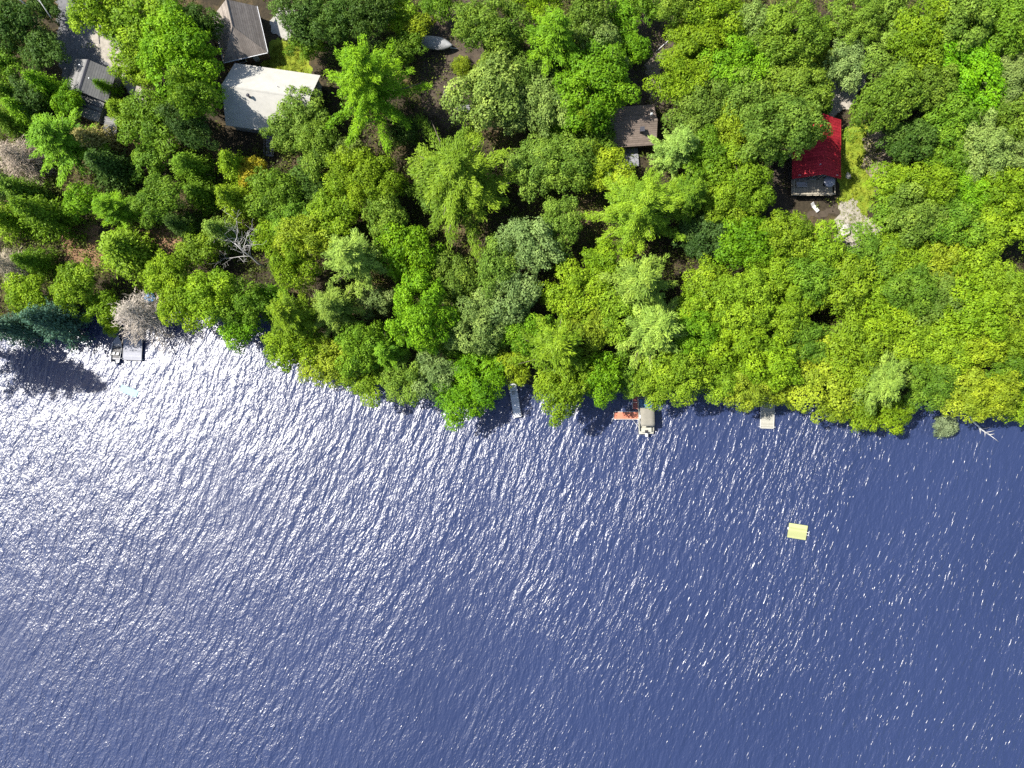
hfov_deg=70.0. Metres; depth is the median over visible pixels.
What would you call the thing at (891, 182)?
broadleaf tree
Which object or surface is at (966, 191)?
broadleaf tree
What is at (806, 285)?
broadleaf tree
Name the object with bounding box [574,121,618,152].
broadleaf tree
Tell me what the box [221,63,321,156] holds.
house
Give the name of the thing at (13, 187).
spruce tree
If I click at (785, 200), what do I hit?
cabin yard
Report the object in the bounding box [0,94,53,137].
spruce tree
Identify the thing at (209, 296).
broadleaf tree
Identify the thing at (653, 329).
pine tree
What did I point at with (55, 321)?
spruce tree
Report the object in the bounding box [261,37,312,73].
yard lawn
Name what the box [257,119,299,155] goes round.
broadleaf tree
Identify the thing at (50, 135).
pine tree
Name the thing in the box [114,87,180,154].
broadleaf tree
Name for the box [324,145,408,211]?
broadleaf tree
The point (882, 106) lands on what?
broadleaf tree
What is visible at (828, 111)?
broadleaf tree
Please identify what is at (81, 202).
broadleaf tree
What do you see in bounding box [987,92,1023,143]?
broadleaf tree
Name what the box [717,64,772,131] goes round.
broadleaf tree
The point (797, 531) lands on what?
swim raft
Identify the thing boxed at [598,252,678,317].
pine tree
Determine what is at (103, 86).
spruce tree
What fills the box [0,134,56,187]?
bare tree
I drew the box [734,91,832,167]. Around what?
broadleaf tree
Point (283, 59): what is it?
grass
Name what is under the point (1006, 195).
broadleaf tree
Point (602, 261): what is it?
broadleaf tree
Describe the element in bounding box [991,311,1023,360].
broadleaf tree
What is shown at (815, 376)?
broadleaf tree
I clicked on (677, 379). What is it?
broadleaf tree
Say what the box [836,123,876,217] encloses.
side lawn
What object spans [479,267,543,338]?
broadleaf tree
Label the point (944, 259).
broadleaf tree
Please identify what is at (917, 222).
broadleaf tree
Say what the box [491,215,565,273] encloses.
broadleaf tree
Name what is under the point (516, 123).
broadleaf tree
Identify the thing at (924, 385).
broadleaf tree
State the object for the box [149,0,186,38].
broadleaf tree
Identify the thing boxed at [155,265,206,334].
broadleaf tree
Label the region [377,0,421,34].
broadleaf tree
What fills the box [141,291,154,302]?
tarp
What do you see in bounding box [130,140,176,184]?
broadleaf tree
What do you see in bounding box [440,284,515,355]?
broadleaf tree
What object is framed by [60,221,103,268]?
leaf litter
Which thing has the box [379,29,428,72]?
broadleaf tree
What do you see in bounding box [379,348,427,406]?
broadleaf tree
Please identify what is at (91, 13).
broadleaf tree
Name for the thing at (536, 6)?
broadleaf tree
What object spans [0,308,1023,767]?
lake water
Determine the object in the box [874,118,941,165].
broadleaf tree
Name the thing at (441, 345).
broadleaf tree
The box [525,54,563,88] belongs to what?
broadleaf tree
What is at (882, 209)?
broadleaf tree
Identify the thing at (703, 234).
broadleaf tree
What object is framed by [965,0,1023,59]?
broadleaf tree
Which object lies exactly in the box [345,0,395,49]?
broadleaf tree
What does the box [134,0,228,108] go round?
broadleaf tree
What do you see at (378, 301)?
broadleaf tree
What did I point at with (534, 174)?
broadleaf tree
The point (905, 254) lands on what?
broadleaf tree
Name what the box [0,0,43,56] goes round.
broadleaf tree
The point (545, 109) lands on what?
broadleaf tree
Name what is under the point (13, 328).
spruce tree
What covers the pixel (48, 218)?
spruce tree
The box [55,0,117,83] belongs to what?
asphalt driveway
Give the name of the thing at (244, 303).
broadleaf tree
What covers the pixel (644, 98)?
yard dirt
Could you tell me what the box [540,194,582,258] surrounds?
broadleaf tree
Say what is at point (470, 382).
broadleaf tree
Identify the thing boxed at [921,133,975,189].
broadleaf tree
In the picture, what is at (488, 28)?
broadleaf tree
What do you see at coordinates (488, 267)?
broadleaf tree
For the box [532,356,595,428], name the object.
broadleaf tree
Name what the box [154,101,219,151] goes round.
broadleaf tree
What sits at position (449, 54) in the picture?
clearing dirt
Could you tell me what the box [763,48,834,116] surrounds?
broadleaf tree
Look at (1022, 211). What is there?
broadleaf tree
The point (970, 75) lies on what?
broadleaf tree
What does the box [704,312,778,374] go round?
broadleaf tree
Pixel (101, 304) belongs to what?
broadleaf tree
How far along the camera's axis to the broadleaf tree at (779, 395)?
115.10 m
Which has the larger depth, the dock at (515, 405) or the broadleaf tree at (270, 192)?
the dock at (515, 405)
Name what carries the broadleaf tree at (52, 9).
on the ground at (232, 136)
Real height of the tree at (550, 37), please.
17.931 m
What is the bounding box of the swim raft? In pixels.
[787,523,808,539]
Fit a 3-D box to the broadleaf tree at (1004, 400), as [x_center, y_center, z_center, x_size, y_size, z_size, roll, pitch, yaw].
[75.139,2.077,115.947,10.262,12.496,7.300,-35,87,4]
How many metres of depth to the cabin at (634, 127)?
116.65 m
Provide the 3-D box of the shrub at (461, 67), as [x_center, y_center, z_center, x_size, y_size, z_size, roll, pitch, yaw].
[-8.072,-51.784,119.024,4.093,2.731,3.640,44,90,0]
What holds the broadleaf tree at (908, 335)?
on the ground at (232, 136)
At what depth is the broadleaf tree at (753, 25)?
110.36 m
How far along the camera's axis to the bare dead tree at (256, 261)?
115.75 m
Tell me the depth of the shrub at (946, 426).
120.11 m
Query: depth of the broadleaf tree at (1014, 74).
110.56 m
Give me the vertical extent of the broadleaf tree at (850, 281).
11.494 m
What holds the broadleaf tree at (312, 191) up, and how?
on the ground at (232, 136)
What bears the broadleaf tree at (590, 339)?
on the ground at (232, 136)
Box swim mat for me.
[120,385,138,396]
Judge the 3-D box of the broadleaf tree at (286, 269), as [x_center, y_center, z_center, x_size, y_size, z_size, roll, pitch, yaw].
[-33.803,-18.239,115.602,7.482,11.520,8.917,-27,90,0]
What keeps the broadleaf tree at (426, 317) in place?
on the ground at (232, 136)
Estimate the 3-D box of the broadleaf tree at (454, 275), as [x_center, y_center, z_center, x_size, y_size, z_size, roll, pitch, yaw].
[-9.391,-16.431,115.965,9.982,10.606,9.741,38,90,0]
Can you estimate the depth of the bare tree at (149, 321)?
116.45 m
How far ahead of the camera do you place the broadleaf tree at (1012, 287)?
111.94 m
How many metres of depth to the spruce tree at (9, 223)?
117.11 m
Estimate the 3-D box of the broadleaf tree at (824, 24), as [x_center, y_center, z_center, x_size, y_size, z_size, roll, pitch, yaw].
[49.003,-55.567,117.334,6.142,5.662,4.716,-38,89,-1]
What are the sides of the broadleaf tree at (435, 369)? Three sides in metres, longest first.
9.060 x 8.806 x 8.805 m
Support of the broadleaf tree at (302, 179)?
on the ground at (232, 136)
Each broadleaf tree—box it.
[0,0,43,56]
[0,44,28,82]
[0,173,14,206]
[0,272,54,315]
[7,72,50,120]
[14,19,72,72]
[26,0,63,25]
[47,257,97,317]
[49,77,85,118]
[59,181,103,220]
[65,0,126,37]
[79,288,122,327]
[95,220,163,292]
[101,0,188,65]
[101,320,122,337]
[106,44,164,89]
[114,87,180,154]
[123,172,186,229]
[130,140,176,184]
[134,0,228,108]
[137,248,189,306]
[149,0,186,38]
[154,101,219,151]
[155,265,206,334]
[164,66,223,123]
[174,223,221,272]
[174,266,237,328]
[179,2,225,45]
[216,309,265,353]
[219,276,270,328]
[236,155,268,187]
[241,165,308,218]
[243,213,282,251]
[256,283,290,325]
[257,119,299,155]
[259,325,323,373]
[263,194,318,237]
[264,236,322,294]
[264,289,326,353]
[266,0,342,45]
[266,83,330,140]
[271,213,341,268]
[277,155,328,201]
[282,26,330,64]
[293,117,341,182]
[294,335,350,388]
[302,171,329,207]
[306,171,362,244]
[307,0,355,46]
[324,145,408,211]
[329,136,363,179]
[333,319,393,378]
[333,356,400,407]
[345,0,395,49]
[352,282,395,321]
[360,185,409,245]
[373,221,445,282]
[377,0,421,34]
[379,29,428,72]
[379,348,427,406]
[384,268,462,354]
[385,106,420,149]
[392,12,436,45]
[410,181,444,214]
[410,348,460,400]
[418,0,458,24]
[422,323,463,359]
[426,245,485,309]
[427,346,513,431]
[438,46,522,132]
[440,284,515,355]
[450,0,533,60]
[473,322,511,370]
[475,232,521,304]
[479,31,524,72]
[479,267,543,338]
[484,82,536,135]
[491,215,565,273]
[495,53,546,98]
[496,349,530,389]
[500,312,556,357]
[502,130,559,203]
[512,0,563,25]
[518,71,577,138]
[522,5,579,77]
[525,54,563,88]
[530,130,598,193]
[532,258,613,320]
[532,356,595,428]
[538,106,573,145]
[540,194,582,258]
[551,34,641,134]
[559,297,612,361]
[565,0,611,46]
[567,139,636,193]
[569,13,629,68]
[571,285,641,345]
[572,100,598,132]
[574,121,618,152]
[574,350,622,409]
[579,236,635,290]
[605,0,641,39]
[606,347,641,401]
[619,31,652,68]
[625,351,672,410]
[628,0,659,27]
[640,349,714,407]
[642,48,712,108]
[656,0,703,27]
[661,72,731,137]
[662,15,744,80]
[670,291,722,361]
[671,211,732,263]
[674,253,732,321]
[678,0,747,36]
[682,123,734,182]
[690,182,754,226]
[692,347,749,405]
[694,266,776,339]
[696,29,781,94]
[699,138,776,216]
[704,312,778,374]
[706,95,754,161]
[711,214,788,273]
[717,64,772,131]
[722,365,782,412]
[734,0,774,51]
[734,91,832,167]
[737,334,804,393]
[743,252,803,302]
[747,0,830,68]
[752,276,817,343]
[753,208,817,261]
[760,373,801,410]
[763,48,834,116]
[771,320,829,364]
[782,256,841,307]
[782,326,857,416]
[787,218,850,285]
[797,36,835,86]
[804,81,832,114]
[810,384,862,423]
[814,253,881,316]
[817,14,838,42]
[818,309,891,396]
[820,36,866,94]
[826,0,886,50]
[836,221,900,282]
[839,292,911,351]
[839,395,879,432]
[842,63,926,143]
[858,28,932,96]
[858,271,896,315]
[862,160,915,206]
[863,193,913,236]
[871,230,933,275]
[871,396,916,435]
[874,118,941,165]
[878,0,909,39]
[879,262,944,318]
[881,303,940,365]
[884,180,953,249]
[885,0,950,74]
[890,60,961,112]
[898,354,961,411]
[899,160,959,207]
[906,262,973,328]
[908,316,974,377]
[913,0,997,64]
[915,232,969,287]
[920,33,1015,130]
[921,88,986,146]
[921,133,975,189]
[924,190,987,247]
[930,272,1010,342]
[931,363,1004,423]
[943,252,1001,293]
[949,167,992,216]
[950,106,1017,184]
[951,316,1011,371]
[956,200,1023,272]
[959,370,1023,420]
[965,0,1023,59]
[969,259,1023,320]
[971,159,1023,232]
[978,53,1023,114]
[981,346,1023,392]
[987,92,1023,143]
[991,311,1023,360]
[1000,191,1023,253]
[1001,389,1023,426]
[1005,137,1023,183]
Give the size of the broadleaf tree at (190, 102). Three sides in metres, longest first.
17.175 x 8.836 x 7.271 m
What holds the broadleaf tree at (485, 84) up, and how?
on the ground at (232, 136)
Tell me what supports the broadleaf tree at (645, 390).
on the ground at (232, 136)
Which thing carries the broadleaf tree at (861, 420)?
on the ground at (232, 136)
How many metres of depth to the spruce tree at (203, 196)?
116.68 m
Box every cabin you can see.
[67,59,121,123]
[608,104,657,169]
[788,113,840,195]
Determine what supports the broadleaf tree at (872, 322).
on the ground at (232, 136)
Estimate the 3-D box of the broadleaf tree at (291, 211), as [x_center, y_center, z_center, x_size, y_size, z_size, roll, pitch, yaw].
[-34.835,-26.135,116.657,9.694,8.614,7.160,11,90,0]
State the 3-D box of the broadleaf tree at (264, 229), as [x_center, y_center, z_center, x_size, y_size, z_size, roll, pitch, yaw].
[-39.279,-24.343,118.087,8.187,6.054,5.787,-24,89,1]
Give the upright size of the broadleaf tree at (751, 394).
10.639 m
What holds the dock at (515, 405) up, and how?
in the lake water
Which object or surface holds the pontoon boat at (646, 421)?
on the lake water
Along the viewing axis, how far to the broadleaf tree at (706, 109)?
111.74 m
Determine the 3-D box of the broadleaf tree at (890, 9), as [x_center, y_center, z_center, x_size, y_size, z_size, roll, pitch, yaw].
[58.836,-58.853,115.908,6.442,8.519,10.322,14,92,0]
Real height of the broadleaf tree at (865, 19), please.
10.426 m
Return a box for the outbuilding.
[214,0,269,66]
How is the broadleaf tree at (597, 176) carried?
on the ground at (232, 136)
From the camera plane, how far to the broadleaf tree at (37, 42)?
113.73 m
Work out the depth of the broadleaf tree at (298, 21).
110.86 m
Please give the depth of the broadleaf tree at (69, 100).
114.56 m
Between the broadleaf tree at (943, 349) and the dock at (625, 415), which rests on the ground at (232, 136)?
the broadleaf tree at (943, 349)
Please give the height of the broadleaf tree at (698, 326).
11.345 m
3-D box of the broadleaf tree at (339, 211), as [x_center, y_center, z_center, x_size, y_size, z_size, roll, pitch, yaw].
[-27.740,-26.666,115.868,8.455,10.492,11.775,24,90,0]
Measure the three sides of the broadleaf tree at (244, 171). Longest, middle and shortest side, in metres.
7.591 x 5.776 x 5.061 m
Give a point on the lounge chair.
(814, 206)
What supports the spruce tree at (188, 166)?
on the ground at (232, 136)
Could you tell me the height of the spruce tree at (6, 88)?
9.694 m
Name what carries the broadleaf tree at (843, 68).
on the ground at (232, 136)
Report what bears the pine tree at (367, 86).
on the ground at (232, 136)
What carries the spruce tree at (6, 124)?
on the ground at (232, 136)
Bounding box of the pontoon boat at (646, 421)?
[637,395,654,436]
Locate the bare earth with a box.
[861,129,892,186]
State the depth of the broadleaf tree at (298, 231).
111.73 m
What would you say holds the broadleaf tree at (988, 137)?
on the ground at (232, 136)
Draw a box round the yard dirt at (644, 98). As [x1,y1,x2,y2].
[626,14,677,110]
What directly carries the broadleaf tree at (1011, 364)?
on the ground at (232, 136)
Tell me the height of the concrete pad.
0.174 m
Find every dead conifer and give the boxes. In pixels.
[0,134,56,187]
[0,246,27,284]
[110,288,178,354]
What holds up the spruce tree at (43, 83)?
on the ground at (232, 136)
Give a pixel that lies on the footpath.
(654, 64)
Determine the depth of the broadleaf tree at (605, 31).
109.82 m
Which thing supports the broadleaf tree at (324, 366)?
on the ground at (232, 136)
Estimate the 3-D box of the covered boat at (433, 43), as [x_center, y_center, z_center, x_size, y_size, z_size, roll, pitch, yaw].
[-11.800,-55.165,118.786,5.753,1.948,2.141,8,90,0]
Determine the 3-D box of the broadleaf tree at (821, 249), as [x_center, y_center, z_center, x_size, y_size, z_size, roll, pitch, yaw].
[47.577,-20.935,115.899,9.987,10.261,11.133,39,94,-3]
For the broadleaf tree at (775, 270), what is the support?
on the ground at (232, 136)
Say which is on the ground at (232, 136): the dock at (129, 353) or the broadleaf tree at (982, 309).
the broadleaf tree at (982, 309)
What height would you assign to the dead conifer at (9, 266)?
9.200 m
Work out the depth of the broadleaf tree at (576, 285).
112.03 m
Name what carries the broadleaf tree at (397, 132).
on the ground at (232, 136)
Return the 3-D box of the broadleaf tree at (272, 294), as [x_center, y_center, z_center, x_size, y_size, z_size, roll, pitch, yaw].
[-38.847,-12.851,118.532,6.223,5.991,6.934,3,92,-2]
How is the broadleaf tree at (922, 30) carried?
on the ground at (232, 136)
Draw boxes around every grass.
[265,42,307,72]
[841,130,879,232]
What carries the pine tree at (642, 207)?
on the ground at (232, 136)
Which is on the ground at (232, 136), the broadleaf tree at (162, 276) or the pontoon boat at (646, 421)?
the broadleaf tree at (162, 276)
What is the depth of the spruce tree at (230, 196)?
114.51 m
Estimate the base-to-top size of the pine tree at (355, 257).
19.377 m
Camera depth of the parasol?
116.98 m
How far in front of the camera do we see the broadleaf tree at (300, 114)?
112.78 m
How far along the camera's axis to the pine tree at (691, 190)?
110.49 m
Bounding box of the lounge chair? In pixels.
[811,202,818,212]
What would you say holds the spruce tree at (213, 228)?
on the ground at (232, 136)
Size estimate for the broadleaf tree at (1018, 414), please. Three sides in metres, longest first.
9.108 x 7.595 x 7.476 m
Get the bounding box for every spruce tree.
[0,76,28,120]
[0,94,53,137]
[0,106,27,142]
[0,174,58,208]
[0,201,34,244]
[0,309,48,350]
[6,193,91,249]
[8,244,65,283]
[17,295,96,353]
[20,69,71,110]
[69,121,132,158]
[82,146,145,197]
[92,78,125,100]
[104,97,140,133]
[162,209,207,240]
[168,149,219,186]
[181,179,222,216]
[201,214,249,255]
[214,181,262,230]
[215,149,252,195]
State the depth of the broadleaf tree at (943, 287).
111.87 m
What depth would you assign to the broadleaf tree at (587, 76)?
109.73 m
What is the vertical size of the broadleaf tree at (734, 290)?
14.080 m
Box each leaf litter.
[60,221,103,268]
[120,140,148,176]
[138,223,181,253]
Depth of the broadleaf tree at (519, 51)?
111.77 m
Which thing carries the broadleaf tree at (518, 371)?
on the ground at (232, 136)
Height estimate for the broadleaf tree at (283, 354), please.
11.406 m
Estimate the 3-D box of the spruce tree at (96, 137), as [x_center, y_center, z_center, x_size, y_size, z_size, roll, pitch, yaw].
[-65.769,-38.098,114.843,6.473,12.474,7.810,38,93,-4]
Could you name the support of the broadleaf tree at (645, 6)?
on the ground at (232, 136)
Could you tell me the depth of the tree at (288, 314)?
110.77 m
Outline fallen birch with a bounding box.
[970,417,995,439]
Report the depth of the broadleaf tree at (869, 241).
113.06 m
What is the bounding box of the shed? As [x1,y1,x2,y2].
[103,116,122,138]
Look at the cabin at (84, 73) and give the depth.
116.85 m
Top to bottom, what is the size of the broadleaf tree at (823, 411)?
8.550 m
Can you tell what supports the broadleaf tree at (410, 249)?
on the ground at (232, 136)
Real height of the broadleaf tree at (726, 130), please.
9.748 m
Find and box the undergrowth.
[0,0,1023,406]
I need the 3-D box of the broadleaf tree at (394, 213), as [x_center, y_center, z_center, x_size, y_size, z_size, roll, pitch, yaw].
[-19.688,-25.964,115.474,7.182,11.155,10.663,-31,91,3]
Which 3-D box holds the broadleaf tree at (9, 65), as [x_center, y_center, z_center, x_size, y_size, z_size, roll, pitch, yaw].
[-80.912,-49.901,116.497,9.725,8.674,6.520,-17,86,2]
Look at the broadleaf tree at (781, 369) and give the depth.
110.98 m
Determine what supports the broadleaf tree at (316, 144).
on the ground at (232, 136)
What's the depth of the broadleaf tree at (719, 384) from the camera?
114.15 m
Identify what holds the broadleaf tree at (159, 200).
on the ground at (232, 136)
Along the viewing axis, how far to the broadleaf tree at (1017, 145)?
111.73 m
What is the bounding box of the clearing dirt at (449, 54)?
[419,0,499,129]
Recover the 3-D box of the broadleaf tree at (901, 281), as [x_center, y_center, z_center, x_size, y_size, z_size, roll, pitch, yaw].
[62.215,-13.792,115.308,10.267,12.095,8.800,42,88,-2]
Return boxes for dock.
[121,325,143,360]
[509,383,521,417]
[613,384,637,419]
[759,397,775,428]
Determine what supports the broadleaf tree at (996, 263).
on the ground at (232, 136)
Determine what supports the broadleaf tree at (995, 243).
on the ground at (232, 136)
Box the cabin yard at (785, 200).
[767,160,841,219]
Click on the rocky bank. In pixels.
(845, 211)
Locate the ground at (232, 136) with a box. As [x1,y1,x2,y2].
[0,0,1023,401]
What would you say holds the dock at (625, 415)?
in the lake water
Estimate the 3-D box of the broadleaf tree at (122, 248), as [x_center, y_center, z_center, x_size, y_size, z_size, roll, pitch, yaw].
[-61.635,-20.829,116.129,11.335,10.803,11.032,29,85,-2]
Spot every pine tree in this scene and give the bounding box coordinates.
[24,107,110,188]
[89,189,148,232]
[308,282,366,337]
[320,227,396,297]
[323,33,432,154]
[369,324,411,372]
[402,102,522,262]
[506,313,593,392]
[575,165,695,255]
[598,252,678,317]
[614,291,687,372]
[647,123,700,181]
[665,167,711,228]
[843,344,912,416]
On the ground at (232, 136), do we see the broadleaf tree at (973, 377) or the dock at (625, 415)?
the broadleaf tree at (973, 377)
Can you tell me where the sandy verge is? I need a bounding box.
[87,28,142,105]
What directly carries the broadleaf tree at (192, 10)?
on the ground at (232, 136)
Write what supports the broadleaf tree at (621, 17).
on the ground at (232, 136)
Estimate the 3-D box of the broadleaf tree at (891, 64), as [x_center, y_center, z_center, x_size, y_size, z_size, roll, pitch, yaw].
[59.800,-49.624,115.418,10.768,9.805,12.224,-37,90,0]
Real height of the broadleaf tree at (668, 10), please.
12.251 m
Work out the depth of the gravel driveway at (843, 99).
119.89 m
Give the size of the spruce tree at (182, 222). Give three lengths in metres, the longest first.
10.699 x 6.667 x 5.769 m
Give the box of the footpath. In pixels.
[644,52,662,109]
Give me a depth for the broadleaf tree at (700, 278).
112.16 m
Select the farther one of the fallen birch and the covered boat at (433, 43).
the fallen birch
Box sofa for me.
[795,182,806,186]
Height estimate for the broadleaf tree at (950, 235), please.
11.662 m
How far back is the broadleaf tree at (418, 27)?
114.82 m
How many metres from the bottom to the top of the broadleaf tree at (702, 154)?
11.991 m
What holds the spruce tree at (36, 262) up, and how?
on the ground at (232, 136)
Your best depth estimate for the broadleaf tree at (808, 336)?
112.19 m
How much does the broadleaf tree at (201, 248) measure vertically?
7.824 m
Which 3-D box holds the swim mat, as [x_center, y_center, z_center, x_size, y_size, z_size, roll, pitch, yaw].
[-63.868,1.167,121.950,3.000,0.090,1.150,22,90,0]
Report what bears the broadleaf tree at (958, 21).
on the ground at (232, 136)
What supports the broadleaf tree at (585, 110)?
on the ground at (232, 136)
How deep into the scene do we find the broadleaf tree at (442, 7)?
114.58 m
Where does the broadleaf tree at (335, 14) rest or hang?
on the ground at (232, 136)
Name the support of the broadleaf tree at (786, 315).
on the ground at (232, 136)
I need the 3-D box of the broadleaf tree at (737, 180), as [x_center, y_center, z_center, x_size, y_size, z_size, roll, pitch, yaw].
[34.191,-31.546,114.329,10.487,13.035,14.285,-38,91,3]
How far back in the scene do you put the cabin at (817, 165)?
116.47 m
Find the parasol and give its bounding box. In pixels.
[823,176,834,186]
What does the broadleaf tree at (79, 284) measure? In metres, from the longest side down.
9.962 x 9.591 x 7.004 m
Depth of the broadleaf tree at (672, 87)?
111.97 m
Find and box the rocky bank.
[834,198,883,251]
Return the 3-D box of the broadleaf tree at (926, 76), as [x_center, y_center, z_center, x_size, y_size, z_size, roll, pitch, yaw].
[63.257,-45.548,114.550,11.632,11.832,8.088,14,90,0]
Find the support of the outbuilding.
on the ground at (232, 136)
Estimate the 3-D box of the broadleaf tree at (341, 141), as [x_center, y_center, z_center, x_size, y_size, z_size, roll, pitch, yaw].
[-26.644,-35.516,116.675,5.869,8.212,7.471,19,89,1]
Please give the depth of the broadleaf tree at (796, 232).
111.37 m
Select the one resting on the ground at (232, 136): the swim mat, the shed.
the shed
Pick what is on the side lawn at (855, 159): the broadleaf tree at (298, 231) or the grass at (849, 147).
the grass at (849, 147)
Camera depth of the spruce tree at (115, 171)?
115.21 m
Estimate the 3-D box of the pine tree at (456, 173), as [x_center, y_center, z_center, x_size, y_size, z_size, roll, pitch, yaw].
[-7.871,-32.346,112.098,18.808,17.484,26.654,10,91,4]
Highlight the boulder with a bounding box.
[840,224,850,235]
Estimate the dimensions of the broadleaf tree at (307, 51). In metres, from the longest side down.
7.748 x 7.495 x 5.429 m
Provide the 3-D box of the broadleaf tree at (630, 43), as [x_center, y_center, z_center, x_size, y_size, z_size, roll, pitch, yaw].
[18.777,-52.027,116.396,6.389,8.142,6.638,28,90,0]
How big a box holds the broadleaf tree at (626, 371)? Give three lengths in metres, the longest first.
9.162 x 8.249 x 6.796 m
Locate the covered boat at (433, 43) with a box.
[421,35,456,51]
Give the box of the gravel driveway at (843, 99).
[823,46,877,116]
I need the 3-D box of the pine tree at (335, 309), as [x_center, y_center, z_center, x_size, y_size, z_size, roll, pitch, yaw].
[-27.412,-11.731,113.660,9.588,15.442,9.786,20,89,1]
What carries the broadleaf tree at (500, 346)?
on the ground at (232, 136)
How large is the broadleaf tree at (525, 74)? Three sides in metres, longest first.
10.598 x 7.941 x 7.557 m
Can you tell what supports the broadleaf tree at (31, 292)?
on the ground at (232, 136)
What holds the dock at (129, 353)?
in the lake water
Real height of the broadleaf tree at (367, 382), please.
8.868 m
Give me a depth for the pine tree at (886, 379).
110.80 m
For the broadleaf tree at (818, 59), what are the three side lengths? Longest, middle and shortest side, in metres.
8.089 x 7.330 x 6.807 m
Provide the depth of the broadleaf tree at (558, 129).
114.97 m
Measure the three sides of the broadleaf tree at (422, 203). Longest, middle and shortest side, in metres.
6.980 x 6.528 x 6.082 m
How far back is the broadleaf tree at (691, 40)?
111.55 m
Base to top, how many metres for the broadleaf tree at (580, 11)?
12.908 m
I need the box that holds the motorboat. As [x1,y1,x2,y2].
[111,336,121,363]
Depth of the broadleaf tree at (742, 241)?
111.59 m
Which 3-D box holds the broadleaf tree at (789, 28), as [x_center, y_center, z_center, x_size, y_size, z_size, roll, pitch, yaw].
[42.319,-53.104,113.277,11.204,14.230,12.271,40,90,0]
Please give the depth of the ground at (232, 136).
120.38 m
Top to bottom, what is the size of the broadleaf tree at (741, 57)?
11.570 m
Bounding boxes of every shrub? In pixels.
[451,55,470,77]
[932,411,958,438]
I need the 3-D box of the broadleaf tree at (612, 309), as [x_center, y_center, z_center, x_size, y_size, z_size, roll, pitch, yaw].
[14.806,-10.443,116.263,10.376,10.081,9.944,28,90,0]
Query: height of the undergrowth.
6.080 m
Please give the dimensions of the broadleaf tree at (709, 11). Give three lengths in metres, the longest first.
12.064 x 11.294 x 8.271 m
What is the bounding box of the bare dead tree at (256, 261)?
[207,207,266,268]
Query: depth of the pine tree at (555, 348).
110.22 m
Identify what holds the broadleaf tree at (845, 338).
on the ground at (232, 136)
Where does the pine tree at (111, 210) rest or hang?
on the ground at (232, 136)
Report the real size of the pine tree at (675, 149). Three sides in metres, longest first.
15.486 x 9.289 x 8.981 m
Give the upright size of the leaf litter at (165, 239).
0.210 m
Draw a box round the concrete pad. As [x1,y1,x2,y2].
[270,8,290,39]
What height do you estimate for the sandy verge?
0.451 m
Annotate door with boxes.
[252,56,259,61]
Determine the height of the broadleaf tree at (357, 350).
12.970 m
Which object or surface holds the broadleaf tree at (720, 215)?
on the ground at (232, 136)
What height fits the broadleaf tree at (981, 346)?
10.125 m
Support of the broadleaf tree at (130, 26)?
on the ground at (232, 136)
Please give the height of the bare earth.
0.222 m
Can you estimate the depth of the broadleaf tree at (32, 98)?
113.93 m
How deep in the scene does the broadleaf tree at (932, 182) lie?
110.57 m
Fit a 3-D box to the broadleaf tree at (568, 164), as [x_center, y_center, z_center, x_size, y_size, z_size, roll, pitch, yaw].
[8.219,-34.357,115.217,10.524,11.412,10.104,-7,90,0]
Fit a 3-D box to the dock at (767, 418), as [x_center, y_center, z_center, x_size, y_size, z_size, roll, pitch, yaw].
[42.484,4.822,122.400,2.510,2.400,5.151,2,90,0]
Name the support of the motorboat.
on the lake water
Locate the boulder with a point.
(846, 226)
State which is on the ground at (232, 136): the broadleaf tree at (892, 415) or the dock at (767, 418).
the broadleaf tree at (892, 415)
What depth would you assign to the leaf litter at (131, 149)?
120.34 m
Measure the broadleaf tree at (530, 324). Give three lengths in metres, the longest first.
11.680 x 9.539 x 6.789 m
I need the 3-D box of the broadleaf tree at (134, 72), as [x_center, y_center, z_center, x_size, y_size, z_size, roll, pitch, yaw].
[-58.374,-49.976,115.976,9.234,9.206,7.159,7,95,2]
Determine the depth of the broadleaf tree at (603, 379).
112.42 m
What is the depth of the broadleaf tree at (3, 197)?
115.59 m
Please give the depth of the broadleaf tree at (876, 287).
113.30 m
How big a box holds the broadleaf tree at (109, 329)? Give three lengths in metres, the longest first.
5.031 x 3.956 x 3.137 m
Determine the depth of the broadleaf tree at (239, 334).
114.91 m

